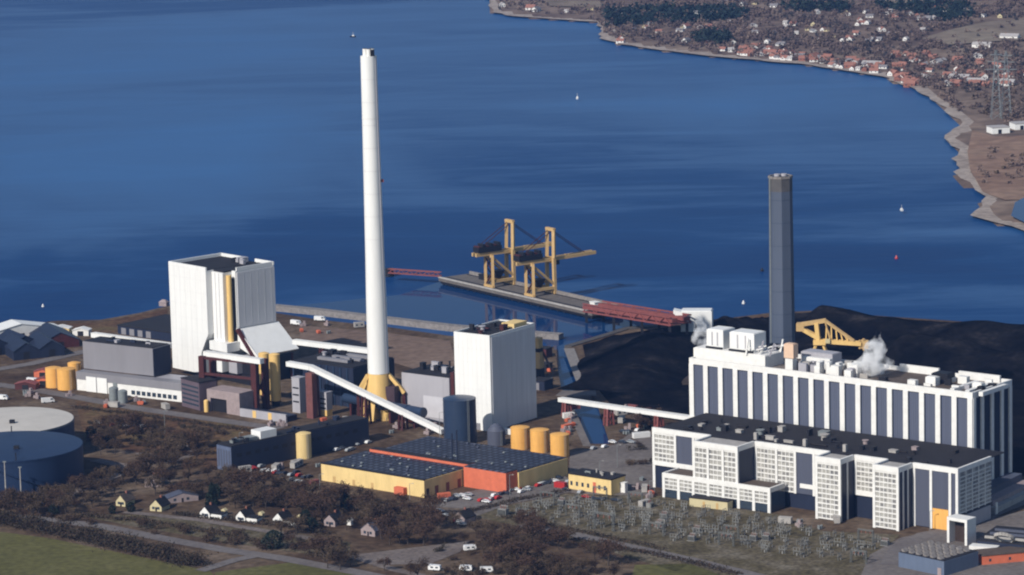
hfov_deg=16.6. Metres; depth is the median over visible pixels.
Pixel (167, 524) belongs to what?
hedge
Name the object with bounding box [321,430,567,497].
yellow hall
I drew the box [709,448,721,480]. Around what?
window
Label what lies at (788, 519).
site cabin
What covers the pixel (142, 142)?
sea
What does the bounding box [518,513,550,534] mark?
bare tree
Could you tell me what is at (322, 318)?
white van
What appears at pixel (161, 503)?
house
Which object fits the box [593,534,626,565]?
bare tree
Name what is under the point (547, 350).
pump house
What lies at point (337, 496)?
bare tree
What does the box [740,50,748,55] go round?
house
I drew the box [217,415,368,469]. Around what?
navy hall
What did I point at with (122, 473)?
bare tree
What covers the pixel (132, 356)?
grey hall
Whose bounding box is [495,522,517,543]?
bare tree
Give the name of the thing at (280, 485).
shrub
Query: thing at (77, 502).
bare tree
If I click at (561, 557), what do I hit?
bare tree
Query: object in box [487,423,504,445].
slate silo
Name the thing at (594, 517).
switchyard gantry
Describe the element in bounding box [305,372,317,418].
conveyor tower
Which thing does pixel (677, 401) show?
coal yard
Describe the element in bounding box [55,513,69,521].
shrub
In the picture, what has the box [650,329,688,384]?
coal track
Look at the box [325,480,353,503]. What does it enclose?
bare tree
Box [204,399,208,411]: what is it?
yellow vessel
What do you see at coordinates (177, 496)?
house
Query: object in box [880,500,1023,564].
road
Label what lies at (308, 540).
shrub
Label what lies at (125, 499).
house
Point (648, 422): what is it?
bare tree
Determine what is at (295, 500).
bare tree
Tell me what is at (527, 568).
bare tree
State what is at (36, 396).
crate pile
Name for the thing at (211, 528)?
shrub
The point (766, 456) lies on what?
window
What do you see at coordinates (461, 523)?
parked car
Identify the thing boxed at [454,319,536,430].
white tower block
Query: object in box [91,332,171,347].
conveyor gallery
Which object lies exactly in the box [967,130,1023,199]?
marsh
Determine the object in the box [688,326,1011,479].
power hall
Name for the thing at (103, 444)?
bare tree
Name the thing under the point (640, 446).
shrub
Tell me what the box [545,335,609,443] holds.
canal water
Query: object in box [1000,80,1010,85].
house
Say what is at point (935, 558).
slate hall
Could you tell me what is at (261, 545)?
shrub
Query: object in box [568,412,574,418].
crate pile
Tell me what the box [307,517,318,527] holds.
evergreen tree
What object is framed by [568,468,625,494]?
yellow office
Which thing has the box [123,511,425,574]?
path
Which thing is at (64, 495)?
bare tree
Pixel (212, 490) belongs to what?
evergreen tree
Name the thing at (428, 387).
grey hall
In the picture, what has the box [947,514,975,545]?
entrance portal
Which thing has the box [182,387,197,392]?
window
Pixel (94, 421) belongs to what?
shrub
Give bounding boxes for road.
[0,350,82,369]
[0,383,283,429]
[8,514,383,574]
[196,554,261,571]
[474,477,568,515]
[520,523,764,574]
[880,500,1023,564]
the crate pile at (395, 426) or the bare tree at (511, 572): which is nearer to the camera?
the bare tree at (511, 572)
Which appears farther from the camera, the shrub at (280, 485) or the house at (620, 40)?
the house at (620, 40)
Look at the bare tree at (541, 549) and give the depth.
1516.87 m
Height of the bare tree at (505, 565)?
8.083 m
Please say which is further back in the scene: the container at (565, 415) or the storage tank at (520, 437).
the container at (565, 415)
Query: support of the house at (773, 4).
on the terrain at (1001, 209)
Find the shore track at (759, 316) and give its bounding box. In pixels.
[750,315,768,317]
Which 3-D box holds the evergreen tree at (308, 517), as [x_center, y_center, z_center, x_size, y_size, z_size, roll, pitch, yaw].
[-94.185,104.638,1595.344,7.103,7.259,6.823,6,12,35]
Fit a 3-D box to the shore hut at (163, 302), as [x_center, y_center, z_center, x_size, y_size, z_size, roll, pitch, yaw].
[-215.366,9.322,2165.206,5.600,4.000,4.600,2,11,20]
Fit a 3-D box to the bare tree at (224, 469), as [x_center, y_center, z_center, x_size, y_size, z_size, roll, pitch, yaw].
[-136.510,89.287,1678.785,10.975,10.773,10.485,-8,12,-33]
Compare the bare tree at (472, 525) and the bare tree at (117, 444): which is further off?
the bare tree at (117, 444)
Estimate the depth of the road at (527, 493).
1645.07 m
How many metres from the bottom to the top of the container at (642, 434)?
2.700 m
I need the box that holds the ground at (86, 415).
[75,400,277,468]
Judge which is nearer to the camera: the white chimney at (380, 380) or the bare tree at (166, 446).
the bare tree at (166, 446)
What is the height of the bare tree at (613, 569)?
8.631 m
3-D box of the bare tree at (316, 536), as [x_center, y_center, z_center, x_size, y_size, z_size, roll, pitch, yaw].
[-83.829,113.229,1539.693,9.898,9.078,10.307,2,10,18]
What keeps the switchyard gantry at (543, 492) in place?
on the switchyard ground at (770, 561)
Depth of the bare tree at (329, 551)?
1515.49 m
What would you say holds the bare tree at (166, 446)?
on the ground at (550, 418)
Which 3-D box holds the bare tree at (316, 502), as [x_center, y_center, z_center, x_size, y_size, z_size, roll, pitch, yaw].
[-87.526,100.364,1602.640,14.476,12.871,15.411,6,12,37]
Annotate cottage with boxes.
[199,502,227,518]
[235,506,263,522]
[272,508,297,524]
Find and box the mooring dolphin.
[385,268,393,276]
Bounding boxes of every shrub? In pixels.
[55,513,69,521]
[62,512,79,519]
[64,515,79,520]
[86,517,96,524]
[92,416,105,424]
[131,516,151,526]
[136,446,154,458]
[138,441,151,447]
[138,523,155,529]
[150,424,167,431]
[176,521,188,531]
[179,524,191,533]
[197,446,214,454]
[199,532,214,542]
[204,439,213,446]
[207,524,222,533]
[214,426,228,434]
[226,534,244,544]
[231,528,245,533]
[249,535,264,545]
[256,539,273,550]
[261,499,274,505]
[271,471,290,481]
[271,480,286,491]
[288,538,303,549]
[300,535,322,545]
[306,549,318,556]
[321,534,345,546]
[327,534,342,543]
[332,506,347,514]
[354,509,365,519]
[383,497,395,504]
[432,542,445,551]
[442,567,449,572]
[451,561,474,571]
[459,571,474,574]
[464,549,477,554]
[474,567,485,574]
[491,565,508,573]
[516,563,540,571]
[524,549,547,559]
[529,567,542,574]
[536,554,551,568]
[576,569,589,574]
[589,567,604,573]
[625,459,637,464]
[626,444,646,449]
[636,458,648,464]
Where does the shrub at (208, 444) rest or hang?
on the ground at (86, 415)
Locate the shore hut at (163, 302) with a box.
[159,299,168,305]
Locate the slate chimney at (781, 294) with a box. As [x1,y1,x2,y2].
[768,173,794,343]
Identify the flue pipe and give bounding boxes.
[341,393,426,427]
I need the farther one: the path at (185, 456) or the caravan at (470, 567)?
the path at (185, 456)
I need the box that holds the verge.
[79,515,349,559]
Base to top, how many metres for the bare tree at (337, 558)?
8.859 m
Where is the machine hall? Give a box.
[292,348,394,406]
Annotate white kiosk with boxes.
[620,481,627,492]
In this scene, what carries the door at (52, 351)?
in the coal shed at (40, 345)
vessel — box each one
[109,386,117,400]
[118,389,127,402]
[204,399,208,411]
[376,411,380,419]
[381,412,388,420]
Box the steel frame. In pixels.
[198,355,269,408]
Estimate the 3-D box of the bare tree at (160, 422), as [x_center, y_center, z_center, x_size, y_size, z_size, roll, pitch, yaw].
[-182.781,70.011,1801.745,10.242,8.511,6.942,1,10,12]
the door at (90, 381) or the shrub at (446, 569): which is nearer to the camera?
the shrub at (446, 569)
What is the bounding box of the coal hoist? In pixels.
[535,337,553,376]
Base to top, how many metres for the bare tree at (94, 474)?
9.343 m
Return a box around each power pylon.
[985,50,1006,118]
[996,51,1016,116]
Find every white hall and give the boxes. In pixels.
[986,125,1009,133]
[1009,121,1023,129]
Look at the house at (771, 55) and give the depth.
3451.73 m
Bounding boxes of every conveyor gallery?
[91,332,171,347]
[203,350,263,363]
[286,361,443,433]
[292,339,366,353]
[558,397,688,426]
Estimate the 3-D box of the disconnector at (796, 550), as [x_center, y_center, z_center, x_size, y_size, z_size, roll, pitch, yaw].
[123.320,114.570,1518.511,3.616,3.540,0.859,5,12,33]
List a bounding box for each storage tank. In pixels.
[45,366,59,387]
[57,367,75,390]
[68,361,80,382]
[296,431,311,458]
[510,425,529,449]
[530,427,548,452]
[550,432,568,456]
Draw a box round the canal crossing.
[556,390,595,399]
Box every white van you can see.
[0,394,8,399]
[41,397,54,403]
[290,319,301,324]
[314,316,325,320]
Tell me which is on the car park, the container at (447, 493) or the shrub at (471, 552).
the container at (447, 493)
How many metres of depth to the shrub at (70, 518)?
1612.69 m
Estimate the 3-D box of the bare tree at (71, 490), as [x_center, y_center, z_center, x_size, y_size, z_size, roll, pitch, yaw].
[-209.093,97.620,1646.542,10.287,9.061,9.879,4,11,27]
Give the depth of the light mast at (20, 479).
1653.87 m
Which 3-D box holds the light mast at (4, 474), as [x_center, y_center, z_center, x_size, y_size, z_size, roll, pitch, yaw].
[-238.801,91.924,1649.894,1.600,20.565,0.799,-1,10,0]
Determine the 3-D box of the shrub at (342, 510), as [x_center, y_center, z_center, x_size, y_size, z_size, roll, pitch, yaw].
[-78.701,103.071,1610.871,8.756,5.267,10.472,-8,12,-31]
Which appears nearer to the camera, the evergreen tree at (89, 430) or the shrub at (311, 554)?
the shrub at (311, 554)
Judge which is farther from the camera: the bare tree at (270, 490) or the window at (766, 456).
the bare tree at (270, 490)
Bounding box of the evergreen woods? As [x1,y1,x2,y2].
[602,0,976,43]
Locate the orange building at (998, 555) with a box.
[973,546,1023,564]
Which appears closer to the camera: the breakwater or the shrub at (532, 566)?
the shrub at (532, 566)
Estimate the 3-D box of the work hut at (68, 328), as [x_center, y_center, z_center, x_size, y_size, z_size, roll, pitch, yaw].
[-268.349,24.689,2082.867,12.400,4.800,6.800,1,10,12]
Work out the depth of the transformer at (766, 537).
1545.67 m
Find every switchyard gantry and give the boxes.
[540,491,554,502]
[565,503,580,517]
[592,486,607,499]
[593,511,614,530]
[628,491,642,502]
[648,522,664,535]
[718,532,734,545]
[723,524,739,538]
[850,549,866,563]
[857,528,873,542]
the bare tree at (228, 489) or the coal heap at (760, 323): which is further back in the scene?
the coal heap at (760, 323)
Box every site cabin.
[108,401,119,407]
[161,402,169,409]
[238,465,251,471]
[271,462,279,468]
[290,458,302,464]
[290,460,299,468]
[353,321,364,326]
[615,410,626,415]
[618,415,624,422]
[641,484,647,491]
[778,516,792,523]
[833,514,839,523]
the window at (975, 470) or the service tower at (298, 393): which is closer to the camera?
the window at (975, 470)
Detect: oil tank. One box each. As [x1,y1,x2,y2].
[0,407,74,435]
[0,431,84,498]
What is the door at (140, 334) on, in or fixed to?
in the flat shed at (157, 327)
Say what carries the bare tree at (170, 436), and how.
on the ground at (550, 418)
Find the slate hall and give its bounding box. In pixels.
[899,540,978,574]
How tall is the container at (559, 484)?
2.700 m
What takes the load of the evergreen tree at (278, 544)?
on the ground at (550, 418)
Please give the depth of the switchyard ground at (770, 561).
1550.05 m
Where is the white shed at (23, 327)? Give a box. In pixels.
[0,319,63,335]
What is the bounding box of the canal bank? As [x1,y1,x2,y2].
[564,348,580,380]
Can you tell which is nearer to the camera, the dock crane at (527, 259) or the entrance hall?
the entrance hall
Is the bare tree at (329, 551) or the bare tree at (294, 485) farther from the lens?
the bare tree at (294, 485)
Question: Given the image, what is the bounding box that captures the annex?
[662,467,785,512]
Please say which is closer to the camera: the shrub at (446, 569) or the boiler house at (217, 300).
the shrub at (446, 569)
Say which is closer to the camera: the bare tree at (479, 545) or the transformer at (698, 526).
the bare tree at (479, 545)
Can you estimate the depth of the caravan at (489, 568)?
1501.56 m
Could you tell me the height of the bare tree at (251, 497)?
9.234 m
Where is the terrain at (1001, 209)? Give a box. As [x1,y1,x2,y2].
[489,0,1023,225]
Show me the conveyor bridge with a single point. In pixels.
(630, 314)
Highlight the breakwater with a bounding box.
[276,304,563,339]
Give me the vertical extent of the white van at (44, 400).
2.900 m
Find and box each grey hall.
[76,336,184,401]
[402,361,454,422]
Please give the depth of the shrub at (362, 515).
1604.49 m
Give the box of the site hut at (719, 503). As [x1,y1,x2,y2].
[688,494,732,509]
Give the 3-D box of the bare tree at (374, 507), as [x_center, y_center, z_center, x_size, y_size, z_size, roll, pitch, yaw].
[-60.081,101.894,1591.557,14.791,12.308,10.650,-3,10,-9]
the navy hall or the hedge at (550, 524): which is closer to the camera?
the hedge at (550, 524)
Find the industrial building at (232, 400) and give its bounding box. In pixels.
[207,385,253,415]
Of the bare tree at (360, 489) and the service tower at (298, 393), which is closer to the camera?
the bare tree at (360, 489)
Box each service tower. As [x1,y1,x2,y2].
[291,375,306,412]
[319,390,332,415]
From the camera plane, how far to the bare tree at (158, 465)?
1685.37 m
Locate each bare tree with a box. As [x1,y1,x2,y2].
[0,486,16,496]
[3,491,20,507]
[4,485,28,510]
[20,490,39,513]
[22,501,39,514]
[26,489,51,512]
[37,483,50,494]
[43,483,62,501]
[44,486,66,501]
[52,496,73,514]
[56,492,73,508]
[58,482,74,491]
[61,486,77,496]
[67,473,86,491]
[71,499,80,508]
[74,476,88,494]
[75,488,87,502]
[81,477,110,499]
[82,490,102,507]
[85,431,103,449]
[85,467,100,484]
[91,421,107,429]
[91,437,109,454]
[94,425,112,440]
[95,477,108,492]
[97,464,120,482]
[98,414,118,425]
[104,414,122,430]
[107,478,124,493]
[109,429,121,439]
[109,436,123,454]
[111,410,140,435]
[116,465,127,482]
[121,458,148,484]
[123,410,143,426]
[124,459,142,474]
[127,424,139,439]
[132,419,151,434]
[135,451,160,475]
[139,459,166,474]
[141,428,159,441]
[143,473,163,495]
[149,416,165,430]
[149,467,175,487]
[155,452,168,470]
[158,449,170,461]
[159,441,173,450]
[162,429,177,438]
[164,429,187,450]
[164,484,177,491]
[165,449,182,467]
[167,469,177,483]
[168,436,187,450]
[168,456,179,469]
[173,477,190,489]
[174,427,201,450]
[179,458,197,471]
[182,468,192,481]
[182,482,201,493]
[187,446,205,456]
[188,444,196,450]
[191,478,209,495]
[199,463,216,477]
[202,431,214,439]
[206,475,224,486]
[217,463,237,482]
[219,480,240,504]
[221,467,236,488]
[226,466,251,490]
[228,464,247,483]
[228,492,243,508]
[243,488,262,508]
[248,466,274,490]
[249,487,259,504]
[263,486,284,502]
[270,518,288,532]
[273,488,297,508]
[280,529,296,547]
[283,491,311,510]
[284,514,307,534]
[289,478,309,490]
[292,488,307,502]
[296,541,310,552]
[303,480,319,492]
[304,492,336,520]
[306,533,338,561]
[307,506,322,517]
[313,485,342,509]
[313,535,331,553]
[314,543,337,567]
[322,490,342,507]
[323,506,333,513]
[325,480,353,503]
[328,550,347,569]
[332,542,349,562]
[336,511,353,529]
[342,546,360,566]
[344,493,360,511]
[352,492,376,505]
[354,485,374,498]
[364,501,394,516]
[364,505,380,517]
[364,510,398,538]
[376,556,391,570]
[377,523,401,544]
[387,517,399,526]
[390,502,407,520]
[391,526,408,543]
[393,492,410,503]
[399,499,411,508]
[399,523,415,544]
[400,506,412,515]
[405,500,440,526]
[405,556,432,574]
[408,512,443,540]
[408,523,436,545]
[418,492,449,508]
[425,506,444,521]
[437,529,453,543]
[443,511,461,528]
[455,531,470,544]
[467,517,485,537]
[473,538,491,555]
[479,529,508,551]
[479,547,506,572]
[482,520,503,532]
[489,539,524,556]
[492,548,517,572]
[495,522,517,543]
[499,561,516,573]
[502,522,522,539]
[507,539,534,561]
[507,568,516,574]
[512,506,540,520]
[512,516,521,524]
[512,553,539,566]
[516,517,548,542]
[516,563,532,574]
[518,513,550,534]
[527,541,550,559]
[544,526,571,549]
[544,549,560,566]
[557,525,577,542]
[557,552,564,559]
[563,552,577,566]
[574,557,590,570]
[577,538,590,553]
[586,542,601,560]
[589,559,599,567]
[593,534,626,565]
[596,549,608,561]
[605,558,622,574]
[630,413,652,430]
[639,405,661,418]
[640,418,653,430]
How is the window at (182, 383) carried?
in the plum building at (194, 388)
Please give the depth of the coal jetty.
2162.69 m
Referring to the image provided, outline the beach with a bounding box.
[488,0,1023,229]
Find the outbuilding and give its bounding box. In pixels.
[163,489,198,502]
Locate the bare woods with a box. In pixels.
[498,0,1023,121]
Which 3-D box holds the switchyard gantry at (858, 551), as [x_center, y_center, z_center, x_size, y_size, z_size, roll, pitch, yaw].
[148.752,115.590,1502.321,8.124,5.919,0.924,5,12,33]
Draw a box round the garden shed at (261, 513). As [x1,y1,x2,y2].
[258,511,264,517]
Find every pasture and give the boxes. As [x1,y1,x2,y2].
[544,0,601,6]
[923,19,1023,43]
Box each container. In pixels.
[309,479,318,483]
[437,492,450,497]
[504,428,510,434]
[554,481,566,487]
[561,423,571,427]
[562,412,574,418]
[571,404,580,408]
[632,431,650,438]
[638,498,649,506]
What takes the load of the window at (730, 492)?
in the annex
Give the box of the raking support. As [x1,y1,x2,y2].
[236,328,292,378]
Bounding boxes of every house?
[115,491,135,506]
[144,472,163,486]
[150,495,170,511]
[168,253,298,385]
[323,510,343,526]
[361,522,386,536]
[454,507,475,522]
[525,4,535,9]
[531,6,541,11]
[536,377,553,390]
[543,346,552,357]
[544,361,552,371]
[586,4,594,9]
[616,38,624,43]
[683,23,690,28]
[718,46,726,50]
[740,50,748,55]
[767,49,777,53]
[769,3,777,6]
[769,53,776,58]
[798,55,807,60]
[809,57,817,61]
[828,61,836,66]
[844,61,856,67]
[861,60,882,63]
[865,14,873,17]
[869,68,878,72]
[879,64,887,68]
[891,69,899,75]
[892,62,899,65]
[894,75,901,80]
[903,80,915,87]
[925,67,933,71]
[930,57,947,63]
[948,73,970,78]
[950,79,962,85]
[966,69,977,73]
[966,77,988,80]
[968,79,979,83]
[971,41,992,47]
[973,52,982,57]
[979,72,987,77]
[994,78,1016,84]
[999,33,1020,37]
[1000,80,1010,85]
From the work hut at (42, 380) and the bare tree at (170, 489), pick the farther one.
the work hut at (42, 380)
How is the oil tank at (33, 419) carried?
on the ground at (550, 418)
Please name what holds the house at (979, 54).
on the terrain at (1001, 209)
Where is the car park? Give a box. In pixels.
[427,476,569,508]
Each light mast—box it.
[3,461,5,492]
[18,467,21,491]
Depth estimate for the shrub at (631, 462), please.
1699.37 m
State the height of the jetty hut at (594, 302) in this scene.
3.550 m
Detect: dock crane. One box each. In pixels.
[472,219,551,287]
[512,227,595,296]
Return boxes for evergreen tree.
[47,504,59,514]
[85,426,94,434]
[108,505,115,513]
[125,502,135,511]
[204,482,220,505]
[213,484,222,498]
[261,530,283,548]
[299,509,313,524]
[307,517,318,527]
[340,488,351,507]
[344,497,356,510]
[638,422,647,430]
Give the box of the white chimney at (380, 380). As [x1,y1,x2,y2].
[356,48,405,420]
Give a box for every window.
[182,383,197,388]
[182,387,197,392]
[182,392,198,397]
[182,396,198,401]
[182,400,198,406]
[654,433,673,462]
[665,478,676,490]
[680,480,691,492]
[695,446,706,478]
[695,482,706,494]
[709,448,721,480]
[710,484,721,496]
[724,450,735,482]
[725,487,736,498]
[740,489,751,501]
[755,491,766,503]
[757,447,774,482]
[778,450,793,492]
[818,462,837,519]
[857,460,873,491]
[875,470,895,529]
[959,471,965,513]
[965,469,971,512]
[972,466,978,509]
[978,464,984,507]
[985,461,990,504]
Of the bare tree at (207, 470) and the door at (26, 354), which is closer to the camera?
the bare tree at (207, 470)
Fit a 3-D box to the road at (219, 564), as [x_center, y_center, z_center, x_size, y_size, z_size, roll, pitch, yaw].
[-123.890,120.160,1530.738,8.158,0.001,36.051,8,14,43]
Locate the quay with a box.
[564,324,664,347]
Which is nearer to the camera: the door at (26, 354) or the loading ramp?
the loading ramp
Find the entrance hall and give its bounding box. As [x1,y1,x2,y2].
[969,525,1023,549]
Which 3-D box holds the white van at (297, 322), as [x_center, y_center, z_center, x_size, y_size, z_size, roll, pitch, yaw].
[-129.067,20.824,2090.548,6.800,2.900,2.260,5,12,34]
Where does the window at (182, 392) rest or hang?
in the plum building at (194, 388)
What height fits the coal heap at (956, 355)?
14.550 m
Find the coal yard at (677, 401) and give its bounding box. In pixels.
[583,312,1023,475]
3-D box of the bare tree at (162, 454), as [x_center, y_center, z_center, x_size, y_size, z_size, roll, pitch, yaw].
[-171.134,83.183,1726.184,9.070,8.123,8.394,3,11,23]
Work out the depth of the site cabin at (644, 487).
1640.54 m
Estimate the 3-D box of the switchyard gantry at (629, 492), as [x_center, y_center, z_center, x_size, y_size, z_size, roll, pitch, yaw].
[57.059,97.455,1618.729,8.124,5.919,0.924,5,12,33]
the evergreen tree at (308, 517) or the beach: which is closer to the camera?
the evergreen tree at (308, 517)
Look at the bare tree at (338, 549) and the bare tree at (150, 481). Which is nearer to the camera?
the bare tree at (338, 549)
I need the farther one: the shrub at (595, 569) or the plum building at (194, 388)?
the plum building at (194, 388)
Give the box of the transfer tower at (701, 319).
[673,308,712,335]
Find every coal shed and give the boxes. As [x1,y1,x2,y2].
[0,329,32,354]
[2,330,64,360]
[29,322,79,347]
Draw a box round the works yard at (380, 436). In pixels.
[251,422,440,479]
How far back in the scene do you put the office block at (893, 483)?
1587.94 m
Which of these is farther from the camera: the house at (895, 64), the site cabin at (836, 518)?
the house at (895, 64)
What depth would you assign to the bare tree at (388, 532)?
1552.57 m
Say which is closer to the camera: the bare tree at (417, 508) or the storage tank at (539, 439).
the bare tree at (417, 508)
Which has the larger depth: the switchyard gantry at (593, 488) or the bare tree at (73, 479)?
the bare tree at (73, 479)
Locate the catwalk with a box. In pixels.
[388,268,441,276]
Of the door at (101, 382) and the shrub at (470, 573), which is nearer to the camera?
the shrub at (470, 573)
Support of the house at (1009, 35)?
on the terrain at (1001, 209)
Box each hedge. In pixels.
[0,508,218,568]
[71,404,254,431]
[74,510,255,541]
[172,510,335,534]
[469,488,567,510]
[495,513,669,550]
[533,530,742,574]
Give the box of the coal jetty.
[438,271,618,318]
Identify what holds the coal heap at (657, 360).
on the coal yard at (677, 401)
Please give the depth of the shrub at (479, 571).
1499.07 m
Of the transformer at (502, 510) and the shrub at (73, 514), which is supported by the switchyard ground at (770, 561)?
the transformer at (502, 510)
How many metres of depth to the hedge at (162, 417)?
1832.28 m
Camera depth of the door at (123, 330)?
2072.34 m
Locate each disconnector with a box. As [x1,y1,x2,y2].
[793,547,799,555]
[834,538,841,546]
[857,540,864,548]
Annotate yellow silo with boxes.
[258,352,269,398]
[268,353,280,406]
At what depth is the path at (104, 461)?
1728.27 m
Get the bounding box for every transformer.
[496,505,509,516]
[556,497,565,505]
[645,499,654,507]
[659,511,667,518]
[687,533,696,541]
[692,525,700,533]
[748,532,757,540]
[762,532,771,540]
[880,537,888,545]
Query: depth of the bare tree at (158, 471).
1675.25 m
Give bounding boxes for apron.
[861,511,1023,574]
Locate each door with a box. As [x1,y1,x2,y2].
[23,351,29,359]
[39,381,45,385]
[49,349,54,356]
[86,376,96,391]
[97,378,106,393]
[121,328,125,334]
[129,329,133,335]
[138,330,142,336]
[146,331,150,337]
[446,482,449,490]
[932,508,948,529]
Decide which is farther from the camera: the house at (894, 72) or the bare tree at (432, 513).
the house at (894, 72)
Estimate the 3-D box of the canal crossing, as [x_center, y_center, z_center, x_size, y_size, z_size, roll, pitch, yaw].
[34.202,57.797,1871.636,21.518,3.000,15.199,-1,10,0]
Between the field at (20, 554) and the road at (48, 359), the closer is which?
the field at (20, 554)
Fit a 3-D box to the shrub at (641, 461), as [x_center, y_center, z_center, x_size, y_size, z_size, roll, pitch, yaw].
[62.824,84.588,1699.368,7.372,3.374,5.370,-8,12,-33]
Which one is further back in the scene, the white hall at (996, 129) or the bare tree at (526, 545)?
the white hall at (996, 129)
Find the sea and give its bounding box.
[0,0,1023,345]
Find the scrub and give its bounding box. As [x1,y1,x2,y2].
[969,79,1023,183]
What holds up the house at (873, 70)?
on the beach
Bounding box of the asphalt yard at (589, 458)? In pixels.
[568,436,654,494]
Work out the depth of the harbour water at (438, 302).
2136.05 m
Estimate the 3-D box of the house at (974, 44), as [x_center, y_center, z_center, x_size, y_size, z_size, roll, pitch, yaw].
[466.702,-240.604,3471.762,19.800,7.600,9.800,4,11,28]
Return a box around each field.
[0,532,212,574]
[57,309,166,332]
[300,326,454,367]
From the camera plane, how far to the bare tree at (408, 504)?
1613.61 m
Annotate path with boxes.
[55,459,126,498]
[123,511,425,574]
[135,445,204,463]
[569,409,645,447]
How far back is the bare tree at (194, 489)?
1650.20 m
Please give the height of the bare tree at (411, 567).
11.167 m
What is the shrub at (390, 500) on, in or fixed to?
on the ground at (550, 418)
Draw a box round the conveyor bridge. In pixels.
[582,300,691,334]
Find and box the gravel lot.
[357,541,468,564]
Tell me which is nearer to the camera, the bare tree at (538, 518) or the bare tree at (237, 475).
the bare tree at (538, 518)
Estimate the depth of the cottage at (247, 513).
1604.20 m
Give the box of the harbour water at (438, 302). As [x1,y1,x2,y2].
[295,281,635,342]
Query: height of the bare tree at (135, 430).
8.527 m
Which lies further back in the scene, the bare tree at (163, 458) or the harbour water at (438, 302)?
the harbour water at (438, 302)
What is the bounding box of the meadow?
[215,563,351,574]
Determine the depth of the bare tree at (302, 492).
1635.17 m
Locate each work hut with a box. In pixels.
[14,379,38,389]
[33,367,44,376]
[35,376,45,385]
[59,324,72,332]
[72,326,91,335]
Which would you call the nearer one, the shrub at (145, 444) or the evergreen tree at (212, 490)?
the evergreen tree at (212, 490)
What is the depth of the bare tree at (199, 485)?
1655.39 m
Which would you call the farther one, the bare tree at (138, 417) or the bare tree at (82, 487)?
the bare tree at (138, 417)
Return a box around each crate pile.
[33,392,39,398]
[65,390,71,396]
[132,396,139,401]
[267,420,273,426]
[280,420,287,426]
[392,422,397,428]
[423,428,429,434]
[560,426,566,431]
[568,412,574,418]
[624,423,630,429]
[631,483,640,489]
[646,491,652,497]
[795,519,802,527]
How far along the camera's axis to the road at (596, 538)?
1525.93 m
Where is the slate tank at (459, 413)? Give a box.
[443,394,476,442]
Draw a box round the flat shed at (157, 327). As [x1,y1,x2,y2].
[117,314,171,341]
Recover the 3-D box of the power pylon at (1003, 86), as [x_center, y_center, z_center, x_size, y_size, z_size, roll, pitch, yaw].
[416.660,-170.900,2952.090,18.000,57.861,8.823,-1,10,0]
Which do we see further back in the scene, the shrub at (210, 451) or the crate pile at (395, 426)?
the crate pile at (395, 426)
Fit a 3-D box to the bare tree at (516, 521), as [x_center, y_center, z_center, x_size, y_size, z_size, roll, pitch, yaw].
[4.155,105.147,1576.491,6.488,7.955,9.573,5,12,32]
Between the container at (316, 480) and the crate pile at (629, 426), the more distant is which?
the crate pile at (629, 426)
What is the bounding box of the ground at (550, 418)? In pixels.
[0,306,1023,574]
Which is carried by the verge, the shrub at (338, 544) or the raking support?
the shrub at (338, 544)
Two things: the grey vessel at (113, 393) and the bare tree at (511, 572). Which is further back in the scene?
the grey vessel at (113, 393)
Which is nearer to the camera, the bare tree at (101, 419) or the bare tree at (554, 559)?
the bare tree at (554, 559)
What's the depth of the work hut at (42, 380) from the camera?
1926.96 m
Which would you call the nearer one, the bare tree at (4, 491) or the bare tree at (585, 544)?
the bare tree at (585, 544)
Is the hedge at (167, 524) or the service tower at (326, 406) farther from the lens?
the service tower at (326, 406)
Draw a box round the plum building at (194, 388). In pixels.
[180,374,216,410]
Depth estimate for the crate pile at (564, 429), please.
1775.54 m
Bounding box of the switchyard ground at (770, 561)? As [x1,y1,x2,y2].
[475,494,898,574]
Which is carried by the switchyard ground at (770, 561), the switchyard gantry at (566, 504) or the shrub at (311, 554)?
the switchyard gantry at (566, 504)
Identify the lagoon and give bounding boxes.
[1011,198,1023,221]
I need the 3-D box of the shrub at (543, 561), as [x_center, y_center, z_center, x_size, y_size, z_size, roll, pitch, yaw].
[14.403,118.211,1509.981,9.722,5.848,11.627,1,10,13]
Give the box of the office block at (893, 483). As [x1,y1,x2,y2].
[652,413,1004,530]
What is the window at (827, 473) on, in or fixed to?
in the office block at (893, 483)
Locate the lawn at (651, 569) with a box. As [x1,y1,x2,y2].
[632,564,718,574]
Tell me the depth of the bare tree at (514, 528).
1558.30 m
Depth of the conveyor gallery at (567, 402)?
1786.99 m
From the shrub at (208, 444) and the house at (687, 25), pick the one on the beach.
the house at (687, 25)
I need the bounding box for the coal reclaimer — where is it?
[796,318,869,350]
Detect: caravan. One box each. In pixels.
[428,564,441,570]
[459,564,472,570]
[463,544,476,550]
[480,566,492,572]
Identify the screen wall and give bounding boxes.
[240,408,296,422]
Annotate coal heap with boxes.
[557,330,706,390]
[706,316,768,334]
[768,305,1023,351]
[863,332,1023,388]
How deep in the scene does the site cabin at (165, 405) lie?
1854.91 m
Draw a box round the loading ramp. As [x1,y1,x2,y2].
[990,472,1023,513]
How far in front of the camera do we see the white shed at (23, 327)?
2062.27 m
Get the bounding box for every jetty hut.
[478,273,489,279]
[589,301,599,304]

